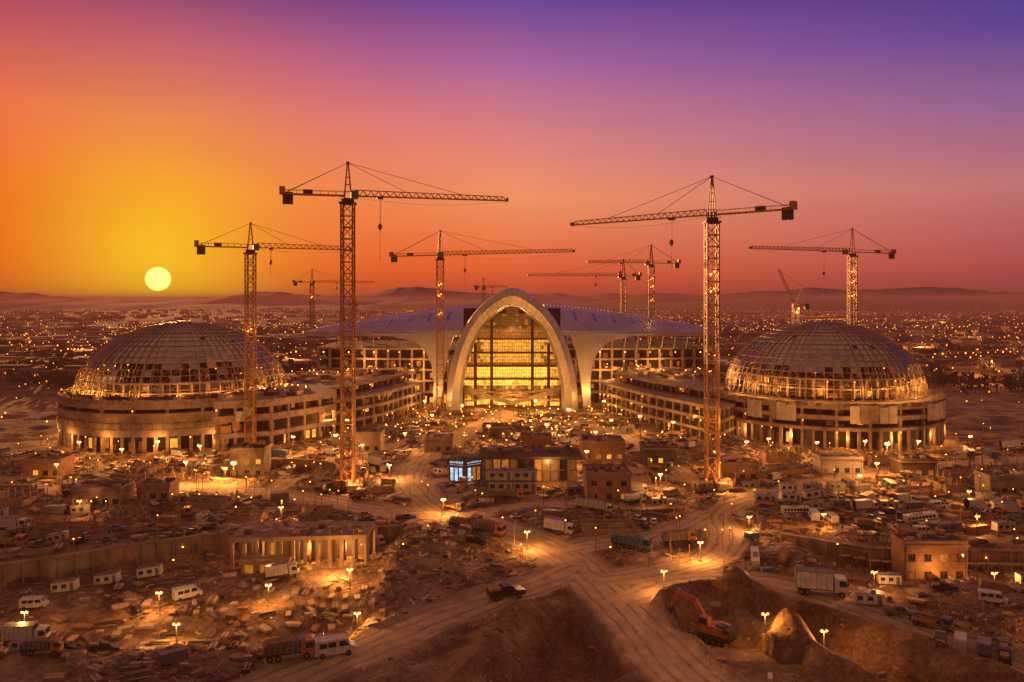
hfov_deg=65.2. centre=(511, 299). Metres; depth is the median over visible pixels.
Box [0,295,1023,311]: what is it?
hills
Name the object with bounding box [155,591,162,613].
floodlight
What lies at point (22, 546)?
rubble pile
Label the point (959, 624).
timber stack
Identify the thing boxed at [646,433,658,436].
pipe stack
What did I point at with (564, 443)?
van
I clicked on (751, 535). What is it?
shipping container
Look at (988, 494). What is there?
box truck
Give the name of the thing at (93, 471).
site cabin
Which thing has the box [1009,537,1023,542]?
timber stack
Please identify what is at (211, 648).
pipe stack
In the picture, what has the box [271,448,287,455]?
shipping container
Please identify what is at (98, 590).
rubble pile
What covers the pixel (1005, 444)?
box truck
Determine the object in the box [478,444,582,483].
glass pavilion
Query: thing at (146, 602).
timber stack
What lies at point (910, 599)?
timber stack
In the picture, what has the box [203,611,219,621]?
pipe stack
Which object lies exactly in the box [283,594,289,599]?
timber stack
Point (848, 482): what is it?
van
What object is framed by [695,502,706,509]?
rubble pile
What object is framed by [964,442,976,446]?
parked car
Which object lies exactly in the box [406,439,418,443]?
pickup truck
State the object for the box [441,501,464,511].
flat truck
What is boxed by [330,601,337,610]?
pipe stack
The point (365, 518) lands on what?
parked car
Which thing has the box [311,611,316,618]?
pipe stack
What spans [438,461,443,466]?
van
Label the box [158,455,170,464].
site cabin
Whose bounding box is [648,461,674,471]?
flat truck
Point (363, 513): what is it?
parked car
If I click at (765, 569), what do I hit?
shipping container
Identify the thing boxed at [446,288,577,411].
entrance arch
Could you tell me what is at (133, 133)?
sky
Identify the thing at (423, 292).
hills
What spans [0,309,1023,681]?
ground
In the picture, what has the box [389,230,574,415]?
tower crane
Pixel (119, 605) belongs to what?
timber stack
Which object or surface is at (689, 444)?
box truck
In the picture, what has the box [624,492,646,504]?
tank truck
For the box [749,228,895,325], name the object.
tower crane
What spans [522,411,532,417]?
site cabin
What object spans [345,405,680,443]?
work lights
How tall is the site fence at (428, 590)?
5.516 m
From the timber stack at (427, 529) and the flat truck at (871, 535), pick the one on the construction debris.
the timber stack at (427, 529)
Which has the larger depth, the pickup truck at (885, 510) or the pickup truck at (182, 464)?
the pickup truck at (182, 464)
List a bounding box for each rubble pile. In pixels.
[12,543,26,548]
[63,658,83,674]
[88,603,100,606]
[93,588,103,593]
[119,590,138,598]
[148,594,164,599]
[205,563,216,570]
[230,589,241,595]
[235,581,251,587]
[291,579,307,585]
[358,453,368,457]
[427,521,445,528]
[494,510,508,515]
[612,515,626,518]
[658,482,675,486]
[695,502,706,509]
[818,564,831,568]
[825,488,838,494]
[856,476,878,482]
[941,517,958,520]
[964,578,978,582]
[973,439,987,442]
[990,628,1012,639]
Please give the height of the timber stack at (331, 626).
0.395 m
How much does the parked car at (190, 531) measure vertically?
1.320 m
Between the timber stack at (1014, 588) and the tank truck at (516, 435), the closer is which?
the timber stack at (1014, 588)
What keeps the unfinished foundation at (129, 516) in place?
on the ground
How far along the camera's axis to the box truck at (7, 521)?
175.13 m
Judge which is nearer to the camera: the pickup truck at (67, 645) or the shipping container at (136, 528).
the pickup truck at (67, 645)
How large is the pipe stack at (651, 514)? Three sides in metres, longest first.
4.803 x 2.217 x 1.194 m
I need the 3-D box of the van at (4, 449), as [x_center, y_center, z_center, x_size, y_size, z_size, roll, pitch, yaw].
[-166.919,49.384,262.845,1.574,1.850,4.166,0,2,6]
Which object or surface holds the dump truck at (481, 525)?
on the ground
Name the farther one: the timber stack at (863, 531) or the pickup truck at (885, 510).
the pickup truck at (885, 510)
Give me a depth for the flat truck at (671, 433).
293.07 m
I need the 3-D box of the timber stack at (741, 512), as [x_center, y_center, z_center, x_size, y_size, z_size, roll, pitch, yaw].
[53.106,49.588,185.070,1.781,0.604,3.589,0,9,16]
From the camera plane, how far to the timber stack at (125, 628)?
130.18 m
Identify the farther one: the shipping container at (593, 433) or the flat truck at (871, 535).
the shipping container at (593, 433)
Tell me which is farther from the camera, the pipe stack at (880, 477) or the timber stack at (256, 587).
the pipe stack at (880, 477)
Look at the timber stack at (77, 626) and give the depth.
130.48 m
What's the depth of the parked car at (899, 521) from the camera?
179.41 m
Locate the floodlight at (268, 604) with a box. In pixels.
[265,584,271,605]
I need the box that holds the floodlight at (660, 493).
[658,473,662,494]
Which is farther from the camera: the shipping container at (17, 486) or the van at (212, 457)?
the van at (212, 457)
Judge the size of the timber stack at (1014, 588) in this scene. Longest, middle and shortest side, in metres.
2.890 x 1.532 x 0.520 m
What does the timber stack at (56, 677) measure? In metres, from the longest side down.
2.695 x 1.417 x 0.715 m
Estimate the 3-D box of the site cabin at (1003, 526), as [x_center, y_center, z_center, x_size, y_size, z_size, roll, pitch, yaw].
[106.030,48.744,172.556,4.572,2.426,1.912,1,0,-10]
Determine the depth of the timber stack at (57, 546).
161.61 m
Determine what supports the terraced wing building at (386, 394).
on the ground
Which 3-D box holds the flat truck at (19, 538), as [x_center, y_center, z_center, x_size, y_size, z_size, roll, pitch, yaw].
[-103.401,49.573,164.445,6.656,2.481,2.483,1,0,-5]
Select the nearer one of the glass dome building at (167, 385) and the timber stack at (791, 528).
the timber stack at (791, 528)
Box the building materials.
[0,412,1023,548]
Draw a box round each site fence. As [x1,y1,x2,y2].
[9,477,287,486]
[180,490,344,515]
[347,558,523,635]
[389,512,454,567]
[560,583,596,644]
[667,604,710,666]
[679,555,1023,645]
[745,589,876,676]
[772,529,1023,549]
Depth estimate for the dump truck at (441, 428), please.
304.27 m
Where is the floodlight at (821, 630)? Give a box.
[820,629,827,645]
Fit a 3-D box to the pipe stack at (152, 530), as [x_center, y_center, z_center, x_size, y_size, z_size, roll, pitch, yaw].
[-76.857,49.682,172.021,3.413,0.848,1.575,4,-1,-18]
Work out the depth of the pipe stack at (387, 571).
145.79 m
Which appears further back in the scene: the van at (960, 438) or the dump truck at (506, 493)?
the van at (960, 438)
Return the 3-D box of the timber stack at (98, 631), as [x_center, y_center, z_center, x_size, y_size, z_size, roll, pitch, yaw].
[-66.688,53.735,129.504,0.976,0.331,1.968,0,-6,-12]
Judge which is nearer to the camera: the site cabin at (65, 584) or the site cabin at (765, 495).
the site cabin at (65, 584)
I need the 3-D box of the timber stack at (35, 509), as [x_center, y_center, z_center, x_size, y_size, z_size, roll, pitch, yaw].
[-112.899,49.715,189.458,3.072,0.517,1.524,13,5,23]
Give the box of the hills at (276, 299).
[92,291,1023,305]
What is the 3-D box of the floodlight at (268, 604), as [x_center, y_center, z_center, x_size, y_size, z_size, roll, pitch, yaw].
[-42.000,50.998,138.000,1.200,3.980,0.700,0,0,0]
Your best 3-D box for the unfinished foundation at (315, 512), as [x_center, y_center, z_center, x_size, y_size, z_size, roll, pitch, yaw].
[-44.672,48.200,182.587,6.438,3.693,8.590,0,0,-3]
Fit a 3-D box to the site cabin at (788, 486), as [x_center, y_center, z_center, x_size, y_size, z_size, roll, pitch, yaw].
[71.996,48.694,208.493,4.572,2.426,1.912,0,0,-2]
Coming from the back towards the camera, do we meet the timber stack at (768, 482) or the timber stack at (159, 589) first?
the timber stack at (768, 482)
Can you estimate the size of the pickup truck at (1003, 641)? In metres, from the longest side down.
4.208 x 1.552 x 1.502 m
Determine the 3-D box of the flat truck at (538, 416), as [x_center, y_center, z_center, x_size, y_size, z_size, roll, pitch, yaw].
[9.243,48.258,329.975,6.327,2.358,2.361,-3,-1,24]
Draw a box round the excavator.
[665,586,738,647]
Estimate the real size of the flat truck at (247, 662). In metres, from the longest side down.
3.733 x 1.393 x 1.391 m
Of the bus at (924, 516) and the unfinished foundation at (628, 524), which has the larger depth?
the bus at (924, 516)
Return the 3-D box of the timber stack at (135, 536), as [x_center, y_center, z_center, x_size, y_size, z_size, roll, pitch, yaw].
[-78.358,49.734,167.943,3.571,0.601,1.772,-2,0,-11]
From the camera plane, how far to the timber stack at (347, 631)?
127.11 m
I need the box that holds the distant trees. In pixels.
[0,307,1023,395]
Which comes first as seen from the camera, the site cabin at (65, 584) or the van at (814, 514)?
the site cabin at (65, 584)
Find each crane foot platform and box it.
[321,474,372,493]
[682,475,742,494]
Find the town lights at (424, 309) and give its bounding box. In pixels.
[1,307,1022,421]
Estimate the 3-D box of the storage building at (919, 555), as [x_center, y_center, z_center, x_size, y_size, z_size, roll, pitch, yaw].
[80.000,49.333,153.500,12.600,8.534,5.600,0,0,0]
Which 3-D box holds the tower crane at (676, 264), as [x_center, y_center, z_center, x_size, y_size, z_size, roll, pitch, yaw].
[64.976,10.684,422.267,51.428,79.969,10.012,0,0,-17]
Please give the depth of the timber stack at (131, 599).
141.01 m
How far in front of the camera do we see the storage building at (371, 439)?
262.00 m
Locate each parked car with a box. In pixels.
[50,450,64,453]
[67,473,82,477]
[79,532,90,537]
[101,535,117,542]
[102,467,116,471]
[167,467,177,472]
[185,528,198,535]
[202,523,216,529]
[346,515,353,519]
[358,516,374,520]
[359,511,371,515]
[471,501,487,507]
[510,513,521,517]
[631,514,646,521]
[641,522,649,528]
[650,518,656,524]
[658,479,668,482]
[758,508,769,514]
[787,474,797,478]
[788,500,802,505]
[836,513,845,519]
[874,512,886,518]
[891,519,909,524]
[894,476,906,480]
[934,630,947,642]
[936,498,949,503]
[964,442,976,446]
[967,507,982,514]
[991,507,1006,513]
[994,516,1009,520]
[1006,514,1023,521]
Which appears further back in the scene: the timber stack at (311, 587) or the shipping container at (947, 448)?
the shipping container at (947, 448)
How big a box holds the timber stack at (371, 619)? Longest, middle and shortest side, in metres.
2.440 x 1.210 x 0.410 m
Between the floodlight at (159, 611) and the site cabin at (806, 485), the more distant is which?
the site cabin at (806, 485)
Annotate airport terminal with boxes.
[304,305,717,407]
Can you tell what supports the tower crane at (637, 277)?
on the ground
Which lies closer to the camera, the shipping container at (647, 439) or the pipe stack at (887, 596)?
the pipe stack at (887, 596)
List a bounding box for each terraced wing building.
[268,365,422,433]
[602,364,742,442]
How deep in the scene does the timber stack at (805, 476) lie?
223.66 m
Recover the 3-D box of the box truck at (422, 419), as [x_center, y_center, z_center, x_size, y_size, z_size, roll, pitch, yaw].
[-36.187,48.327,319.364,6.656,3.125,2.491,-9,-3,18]
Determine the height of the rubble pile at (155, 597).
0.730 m
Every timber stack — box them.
[0,647,8,656]
[8,547,20,551]
[16,553,26,556]
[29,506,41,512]
[39,479,54,483]
[43,672,67,681]
[49,614,66,621]
[52,497,63,502]
[52,542,63,550]
[67,634,78,641]
[73,623,93,629]
[78,596,92,601]
[86,663,106,673]
[89,673,103,681]
[95,629,104,633]
[110,602,129,609]
[111,630,120,637]
[113,582,123,589]
[116,613,124,620]
[117,624,133,630]
[119,646,127,650]
[122,634,132,640]
[123,595,141,602]
[127,650,144,658]
[130,533,147,538]
[131,581,144,586]
[137,622,156,629]
[141,598,152,606]
[143,609,151,613]
[145,646,155,649]
[152,587,168,593]
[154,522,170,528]
[155,645,166,649]
[165,616,172,623]
[169,609,175,614]
[194,582,199,587]
[198,579,212,584]
[205,595,217,604]
[208,641,218,647]
[220,631,228,638]
[221,572,237,577]
[230,653,249,660]
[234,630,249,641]
[237,606,248,610]
[238,643,249,648]
[240,614,249,622]
[253,585,260,589]
[258,623,272,632]
[263,586,275,594]
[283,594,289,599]
[284,621,302,627]
[291,587,298,595]
[301,589,309,595]
[307,599,313,605]
[308,584,315,591]
[310,624,319,631]
[319,603,325,608]
[323,583,330,587]
[328,593,334,598]
[328,623,335,630]
[339,575,351,581]
[342,604,348,611]
[345,630,353,635]
[354,594,359,600]
[360,585,367,591]
[360,600,368,608]
[366,617,375,622]
[375,520,386,522]
[385,583,389,588]
[396,453,408,456]
[403,525,415,530]
[413,532,428,539]
[422,526,430,531]
[435,471,448,475]
[439,532,446,537]
[441,455,449,460]
[459,490,474,496]
[486,497,493,505]
[738,510,745,515]
[740,517,755,524]
[752,524,761,529]
[763,479,774,485]
[782,525,800,531]
[799,474,814,478]
[800,526,814,530]
[846,575,858,580]
[857,530,868,533]
[905,588,924,596]
[906,596,925,603]
[914,496,930,500]
[947,509,964,513]
[951,502,964,507]
[954,621,970,627]
[1000,611,1013,615]
[1004,573,1014,578]
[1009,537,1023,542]
[1010,585,1023,591]
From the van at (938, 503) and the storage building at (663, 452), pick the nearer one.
the van at (938, 503)
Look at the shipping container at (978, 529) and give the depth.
170.98 m
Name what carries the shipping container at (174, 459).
on the ground
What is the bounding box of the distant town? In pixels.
[0,308,1023,381]
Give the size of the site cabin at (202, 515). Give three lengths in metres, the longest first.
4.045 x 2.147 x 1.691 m
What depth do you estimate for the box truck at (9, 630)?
124.24 m
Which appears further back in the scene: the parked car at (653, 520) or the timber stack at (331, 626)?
the parked car at (653, 520)
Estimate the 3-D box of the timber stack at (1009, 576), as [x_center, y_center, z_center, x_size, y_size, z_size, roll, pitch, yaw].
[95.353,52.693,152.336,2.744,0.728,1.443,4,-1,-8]
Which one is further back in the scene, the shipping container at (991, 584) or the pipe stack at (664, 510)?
the pipe stack at (664, 510)
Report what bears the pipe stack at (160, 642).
on the ground
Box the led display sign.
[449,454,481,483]
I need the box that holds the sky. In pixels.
[0,0,1023,299]
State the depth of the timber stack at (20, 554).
157.59 m
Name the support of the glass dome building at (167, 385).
on the ground
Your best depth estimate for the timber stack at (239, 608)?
135.76 m
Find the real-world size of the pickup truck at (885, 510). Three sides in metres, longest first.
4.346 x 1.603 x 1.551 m
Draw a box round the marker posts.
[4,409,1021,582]
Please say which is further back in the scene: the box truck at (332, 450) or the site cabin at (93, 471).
the box truck at (332, 450)
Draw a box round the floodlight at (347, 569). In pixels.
[346,568,352,588]
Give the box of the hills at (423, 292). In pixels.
[0,287,1023,301]
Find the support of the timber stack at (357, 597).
on the ground
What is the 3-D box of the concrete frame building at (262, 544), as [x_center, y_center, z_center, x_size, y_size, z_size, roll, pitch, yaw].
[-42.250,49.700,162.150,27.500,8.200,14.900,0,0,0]
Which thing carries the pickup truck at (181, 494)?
on the ground
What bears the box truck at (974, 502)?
on the ground
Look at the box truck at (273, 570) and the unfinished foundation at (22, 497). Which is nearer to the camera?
the box truck at (273, 570)
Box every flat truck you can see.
[0,533,27,546]
[137,456,158,462]
[163,505,192,516]
[183,455,201,462]
[217,451,229,456]
[225,634,242,648]
[241,655,253,672]
[307,451,326,459]
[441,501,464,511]
[446,513,482,527]
[457,476,468,493]
[472,414,478,420]
[527,414,541,419]
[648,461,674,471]
[654,434,666,439]
[666,429,686,436]
[667,506,684,519]
[758,498,783,508]
[765,514,791,523]
[856,531,879,542]
[867,488,886,495]
[909,573,939,583]
[910,612,953,632]
[920,502,933,511]
[936,529,945,532]
[1001,490,1023,498]
[1015,446,1023,450]
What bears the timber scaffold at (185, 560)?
on the ground
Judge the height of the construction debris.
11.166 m
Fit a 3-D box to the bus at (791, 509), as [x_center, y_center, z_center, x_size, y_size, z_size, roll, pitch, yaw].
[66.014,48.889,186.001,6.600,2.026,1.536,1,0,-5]
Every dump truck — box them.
[19,636,63,655]
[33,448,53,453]
[262,633,314,663]
[352,487,366,499]
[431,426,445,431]
[471,517,505,536]
[500,489,523,499]
[610,530,651,552]
[661,527,696,546]
[853,517,882,531]
[894,524,914,532]
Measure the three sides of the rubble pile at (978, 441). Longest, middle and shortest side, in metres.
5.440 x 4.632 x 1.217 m
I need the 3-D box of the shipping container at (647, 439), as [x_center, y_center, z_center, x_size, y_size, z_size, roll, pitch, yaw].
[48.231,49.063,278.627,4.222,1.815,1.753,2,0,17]
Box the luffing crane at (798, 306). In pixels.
[777,269,809,323]
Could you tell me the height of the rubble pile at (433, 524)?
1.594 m
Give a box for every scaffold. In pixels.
[165,553,197,569]
[838,539,1023,573]
[939,593,983,614]
[1007,612,1023,633]
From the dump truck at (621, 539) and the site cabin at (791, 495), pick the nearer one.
the dump truck at (621, 539)
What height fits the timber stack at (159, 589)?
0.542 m
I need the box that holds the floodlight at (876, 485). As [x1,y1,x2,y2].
[874,462,878,486]
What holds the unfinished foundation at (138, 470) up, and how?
on the ground
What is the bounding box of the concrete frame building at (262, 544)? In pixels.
[228,519,376,573]
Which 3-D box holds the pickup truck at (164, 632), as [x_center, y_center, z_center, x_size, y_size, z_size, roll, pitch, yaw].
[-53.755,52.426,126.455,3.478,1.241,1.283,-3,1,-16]
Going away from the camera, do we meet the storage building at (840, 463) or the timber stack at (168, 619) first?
the timber stack at (168, 619)
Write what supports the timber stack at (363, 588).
on the ground
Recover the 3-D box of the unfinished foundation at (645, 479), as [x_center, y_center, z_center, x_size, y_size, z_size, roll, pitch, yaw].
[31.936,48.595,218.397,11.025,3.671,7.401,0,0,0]
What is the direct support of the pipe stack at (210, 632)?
on the ground
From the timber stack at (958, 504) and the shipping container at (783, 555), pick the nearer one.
the shipping container at (783, 555)
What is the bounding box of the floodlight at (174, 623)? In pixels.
[172,622,180,643]
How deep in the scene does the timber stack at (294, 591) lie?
143.12 m
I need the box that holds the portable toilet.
[978,635,990,656]
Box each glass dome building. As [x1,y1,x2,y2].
[56,317,286,453]
[711,318,946,451]
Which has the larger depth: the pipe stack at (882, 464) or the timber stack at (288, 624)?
the pipe stack at (882, 464)
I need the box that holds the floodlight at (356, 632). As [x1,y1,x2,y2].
[353,612,360,634]
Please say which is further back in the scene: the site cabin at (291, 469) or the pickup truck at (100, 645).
the site cabin at (291, 469)
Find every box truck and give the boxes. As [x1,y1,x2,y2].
[0,515,29,530]
[1,621,50,645]
[171,448,187,456]
[264,560,299,578]
[322,447,338,455]
[369,454,391,468]
[412,416,429,425]
[543,515,574,534]
[575,497,588,507]
[588,498,612,512]
[631,483,647,492]
[685,440,696,448]
[768,472,782,480]
[794,566,849,597]
[852,498,878,509]
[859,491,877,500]
[893,493,914,503]
[964,498,991,511]
[975,490,997,498]
[997,501,1023,514]
[999,439,1023,449]
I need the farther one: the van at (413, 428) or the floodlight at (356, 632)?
the van at (413, 428)
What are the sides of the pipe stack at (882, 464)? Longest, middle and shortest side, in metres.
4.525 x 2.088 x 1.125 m
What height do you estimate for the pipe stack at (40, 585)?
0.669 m
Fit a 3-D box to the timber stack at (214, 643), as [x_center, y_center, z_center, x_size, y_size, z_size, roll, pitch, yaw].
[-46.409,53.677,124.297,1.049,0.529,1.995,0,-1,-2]
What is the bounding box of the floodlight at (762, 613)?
[761,612,768,634]
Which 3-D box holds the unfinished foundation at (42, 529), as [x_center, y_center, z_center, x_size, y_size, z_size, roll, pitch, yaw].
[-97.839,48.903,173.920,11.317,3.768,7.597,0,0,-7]
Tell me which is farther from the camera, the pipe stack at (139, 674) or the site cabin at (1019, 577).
the site cabin at (1019, 577)
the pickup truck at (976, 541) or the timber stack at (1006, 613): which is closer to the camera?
the timber stack at (1006, 613)
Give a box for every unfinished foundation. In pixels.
[0,455,25,470]
[0,482,44,507]
[26,513,95,538]
[107,502,148,526]
[124,458,163,475]
[143,467,192,480]
[178,486,237,510]
[226,505,268,521]
[298,502,332,520]
[331,466,367,480]
[366,481,394,496]
[460,451,486,465]
[579,510,635,535]
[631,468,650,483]
[759,448,800,462]
[760,458,809,474]
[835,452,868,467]
[861,448,901,462]
[885,477,942,496]
[927,473,964,491]
[937,463,992,482]
[968,456,1023,470]
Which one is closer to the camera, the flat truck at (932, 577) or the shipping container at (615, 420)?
the flat truck at (932, 577)
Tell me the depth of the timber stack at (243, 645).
115.05 m
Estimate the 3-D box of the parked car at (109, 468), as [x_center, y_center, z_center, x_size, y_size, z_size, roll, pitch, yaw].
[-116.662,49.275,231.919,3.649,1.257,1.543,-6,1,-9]
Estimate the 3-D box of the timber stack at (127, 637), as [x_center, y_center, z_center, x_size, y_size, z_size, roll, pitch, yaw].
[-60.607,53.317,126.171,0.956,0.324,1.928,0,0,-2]
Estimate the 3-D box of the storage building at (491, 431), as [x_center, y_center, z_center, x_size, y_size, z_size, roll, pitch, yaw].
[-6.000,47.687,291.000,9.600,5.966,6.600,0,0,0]
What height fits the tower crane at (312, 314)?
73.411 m
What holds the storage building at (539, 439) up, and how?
on the ground
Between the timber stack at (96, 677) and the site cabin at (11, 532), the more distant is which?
the site cabin at (11, 532)
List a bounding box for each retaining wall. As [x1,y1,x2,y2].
[0,524,397,585]
[207,454,339,473]
[780,531,1022,570]
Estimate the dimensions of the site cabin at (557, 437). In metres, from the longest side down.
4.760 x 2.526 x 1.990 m
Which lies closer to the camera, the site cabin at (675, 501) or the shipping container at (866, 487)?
the site cabin at (675, 501)
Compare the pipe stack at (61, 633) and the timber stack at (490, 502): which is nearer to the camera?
the pipe stack at (61, 633)
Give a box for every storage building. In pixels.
[19,454,75,477]
[68,480,135,505]
[135,477,180,500]
[229,443,272,474]
[353,427,385,452]
[424,433,454,451]
[482,422,508,439]
[520,432,552,446]
[639,440,677,464]
[720,457,759,479]
[811,452,863,474]
[888,453,937,475]
[889,532,969,579]
[973,470,1023,493]
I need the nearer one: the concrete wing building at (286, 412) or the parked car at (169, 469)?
the parked car at (169, 469)
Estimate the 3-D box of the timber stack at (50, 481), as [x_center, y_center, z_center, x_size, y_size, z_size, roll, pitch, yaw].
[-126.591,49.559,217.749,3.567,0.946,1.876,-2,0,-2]
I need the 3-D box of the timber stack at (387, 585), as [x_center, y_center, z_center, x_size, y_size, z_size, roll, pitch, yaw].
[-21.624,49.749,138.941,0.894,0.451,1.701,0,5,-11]
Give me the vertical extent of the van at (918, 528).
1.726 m
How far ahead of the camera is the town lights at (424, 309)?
1221.78 m
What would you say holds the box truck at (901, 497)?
on the ground
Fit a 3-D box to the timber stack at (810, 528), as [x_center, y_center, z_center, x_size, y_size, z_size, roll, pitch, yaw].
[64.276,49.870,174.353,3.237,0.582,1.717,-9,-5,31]
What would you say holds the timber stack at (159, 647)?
on the ground
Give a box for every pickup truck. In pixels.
[22,476,37,482]
[26,539,53,547]
[49,640,75,649]
[62,488,69,496]
[70,537,89,545]
[84,473,94,478]
[86,640,119,653]
[106,523,126,531]
[109,461,121,466]
[127,459,138,466]
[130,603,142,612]
[138,460,150,464]
[159,626,183,637]
[174,462,187,466]
[177,492,187,499]
[212,473,226,477]
[256,649,263,658]
[369,466,375,473]
[395,512,416,520]
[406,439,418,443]
[467,534,487,542]
[486,582,525,601]
[546,489,558,492]
[605,512,609,518]
[625,443,633,449]
[677,438,687,441]
[697,495,717,503]
[759,466,771,473]
[861,513,881,521]
[881,506,901,515]
[884,603,917,619]
[929,581,958,591]
[939,493,957,500]
[966,537,996,548]
[975,447,985,451]
[997,636,1009,647]
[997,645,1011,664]
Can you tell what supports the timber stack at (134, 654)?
on the ground
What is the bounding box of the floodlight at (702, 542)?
[697,541,703,561]
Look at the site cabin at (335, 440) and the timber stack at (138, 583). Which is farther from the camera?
the site cabin at (335, 440)
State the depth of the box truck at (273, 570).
150.63 m
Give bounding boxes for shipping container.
[10,484,30,492]
[43,504,66,513]
[129,522,144,533]
[155,514,180,523]
[159,645,190,665]
[171,456,182,462]
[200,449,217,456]
[270,491,288,500]
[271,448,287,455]
[541,509,564,518]
[546,412,557,417]
[570,443,579,448]
[582,426,594,431]
[588,430,598,434]
[608,418,619,423]
[627,417,637,421]
[644,437,656,440]
[678,433,686,438]
[744,532,759,538]
[760,566,774,572]
[777,547,789,562]
[851,483,870,491]
[903,500,924,509]
[941,445,956,451]
[965,523,989,534]
[978,576,1009,593]
[983,448,997,458]
[1017,499,1023,505]
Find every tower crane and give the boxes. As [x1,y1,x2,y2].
[194,222,351,444]
[279,161,507,494]
[292,269,374,366]
[348,301,377,319]
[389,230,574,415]
[474,278,507,302]
[528,259,641,340]
[570,175,796,492]
[587,244,680,343]
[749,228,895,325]
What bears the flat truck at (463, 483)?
on the ground
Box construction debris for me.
[0,508,1023,681]
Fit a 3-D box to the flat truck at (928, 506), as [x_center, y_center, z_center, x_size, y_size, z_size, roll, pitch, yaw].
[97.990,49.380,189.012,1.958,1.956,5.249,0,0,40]
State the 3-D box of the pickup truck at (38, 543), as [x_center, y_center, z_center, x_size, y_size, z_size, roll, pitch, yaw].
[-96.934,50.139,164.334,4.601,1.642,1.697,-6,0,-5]
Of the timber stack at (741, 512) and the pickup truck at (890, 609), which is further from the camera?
the timber stack at (741, 512)
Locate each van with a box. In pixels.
[0,447,10,452]
[13,452,25,458]
[19,595,49,609]
[172,584,202,600]
[206,455,218,459]
[313,633,355,659]
[380,464,385,472]
[409,426,420,430]
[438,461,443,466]
[457,530,466,542]
[561,440,570,446]
[565,430,569,436]
[578,418,588,421]
[663,487,679,496]
[808,508,819,520]
[811,507,826,512]
[822,511,838,523]
[840,478,854,487]
[881,479,896,489]
[912,525,933,532]
[929,500,946,507]
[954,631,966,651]
[957,436,968,441]
[958,446,966,449]
[978,588,1007,603]
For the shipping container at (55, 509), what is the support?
on the ground
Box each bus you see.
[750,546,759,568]
[781,505,810,513]
[903,511,937,524]
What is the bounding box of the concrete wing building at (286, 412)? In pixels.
[214,382,336,450]
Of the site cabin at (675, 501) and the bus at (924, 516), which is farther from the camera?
the site cabin at (675, 501)
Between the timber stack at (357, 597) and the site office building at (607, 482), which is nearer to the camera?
the timber stack at (357, 597)
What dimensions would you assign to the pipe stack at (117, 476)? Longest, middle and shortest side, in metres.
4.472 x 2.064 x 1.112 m
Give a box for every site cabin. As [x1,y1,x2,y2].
[0,506,8,515]
[5,524,30,537]
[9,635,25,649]
[45,530,69,541]
[49,577,79,592]
[60,482,79,491]
[69,502,93,514]
[86,467,98,474]
[93,569,121,584]
[136,562,163,578]
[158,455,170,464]
[187,461,200,472]
[195,510,209,522]
[281,462,291,471]
[286,464,295,474]
[332,435,339,444]
[433,466,447,473]
[488,467,512,480]
[488,479,512,491]
[513,467,536,480]
[513,480,536,491]
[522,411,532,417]
[552,434,561,441]
[566,484,582,494]
[571,436,579,442]
[621,424,634,433]
[649,496,667,504]
[668,497,682,505]
[742,480,759,488]
[755,492,776,502]
[778,490,801,502]
[779,482,797,491]
[802,486,825,498]
[803,481,822,488]
[803,499,824,508]
[826,481,845,490]
[829,498,850,508]
[854,589,884,605]
[876,572,901,584]
[877,499,899,509]
[900,470,920,480]
[937,520,962,532]
[960,449,974,459]
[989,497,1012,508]
[991,520,1015,532]
[1015,572,1023,584]
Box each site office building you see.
[579,435,625,461]
[582,464,632,501]
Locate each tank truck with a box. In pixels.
[377,534,385,545]
[513,432,520,441]
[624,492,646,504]
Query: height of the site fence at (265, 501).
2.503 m
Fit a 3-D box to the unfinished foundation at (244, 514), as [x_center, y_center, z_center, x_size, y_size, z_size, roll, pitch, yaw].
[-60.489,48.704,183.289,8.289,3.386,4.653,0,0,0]
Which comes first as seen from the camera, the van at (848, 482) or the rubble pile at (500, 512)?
the rubble pile at (500, 512)
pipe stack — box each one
[0,483,20,489]
[0,605,7,612]
[31,482,41,487]
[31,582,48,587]
[53,631,65,636]
[72,642,82,647]
[80,632,92,639]
[93,618,117,628]
[110,473,127,478]
[118,665,142,673]
[124,667,154,681]
[133,645,144,650]
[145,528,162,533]
[149,639,170,646]
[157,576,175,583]
[180,604,191,615]
[188,639,210,646]
[190,643,202,649]
[202,627,215,638]
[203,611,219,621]
[205,584,210,590]
[207,645,215,651]
[245,598,252,605]
[256,590,262,597]
[259,609,275,617]
[283,510,297,514]
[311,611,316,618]
[317,591,323,598]
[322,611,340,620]
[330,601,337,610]
[336,582,342,589]
[381,478,395,482]
[382,569,390,574]
[388,571,396,577]
[388,591,397,599]
[392,496,412,503]
[402,571,408,578]
[408,563,416,573]
[442,451,455,455]
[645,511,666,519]
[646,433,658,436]
[653,508,673,514]
[803,549,819,561]
[872,462,888,467]
[875,475,894,480]
[884,592,892,599]
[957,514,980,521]
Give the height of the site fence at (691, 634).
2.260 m
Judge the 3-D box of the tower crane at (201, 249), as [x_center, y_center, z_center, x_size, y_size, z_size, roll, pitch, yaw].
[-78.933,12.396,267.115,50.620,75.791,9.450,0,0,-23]

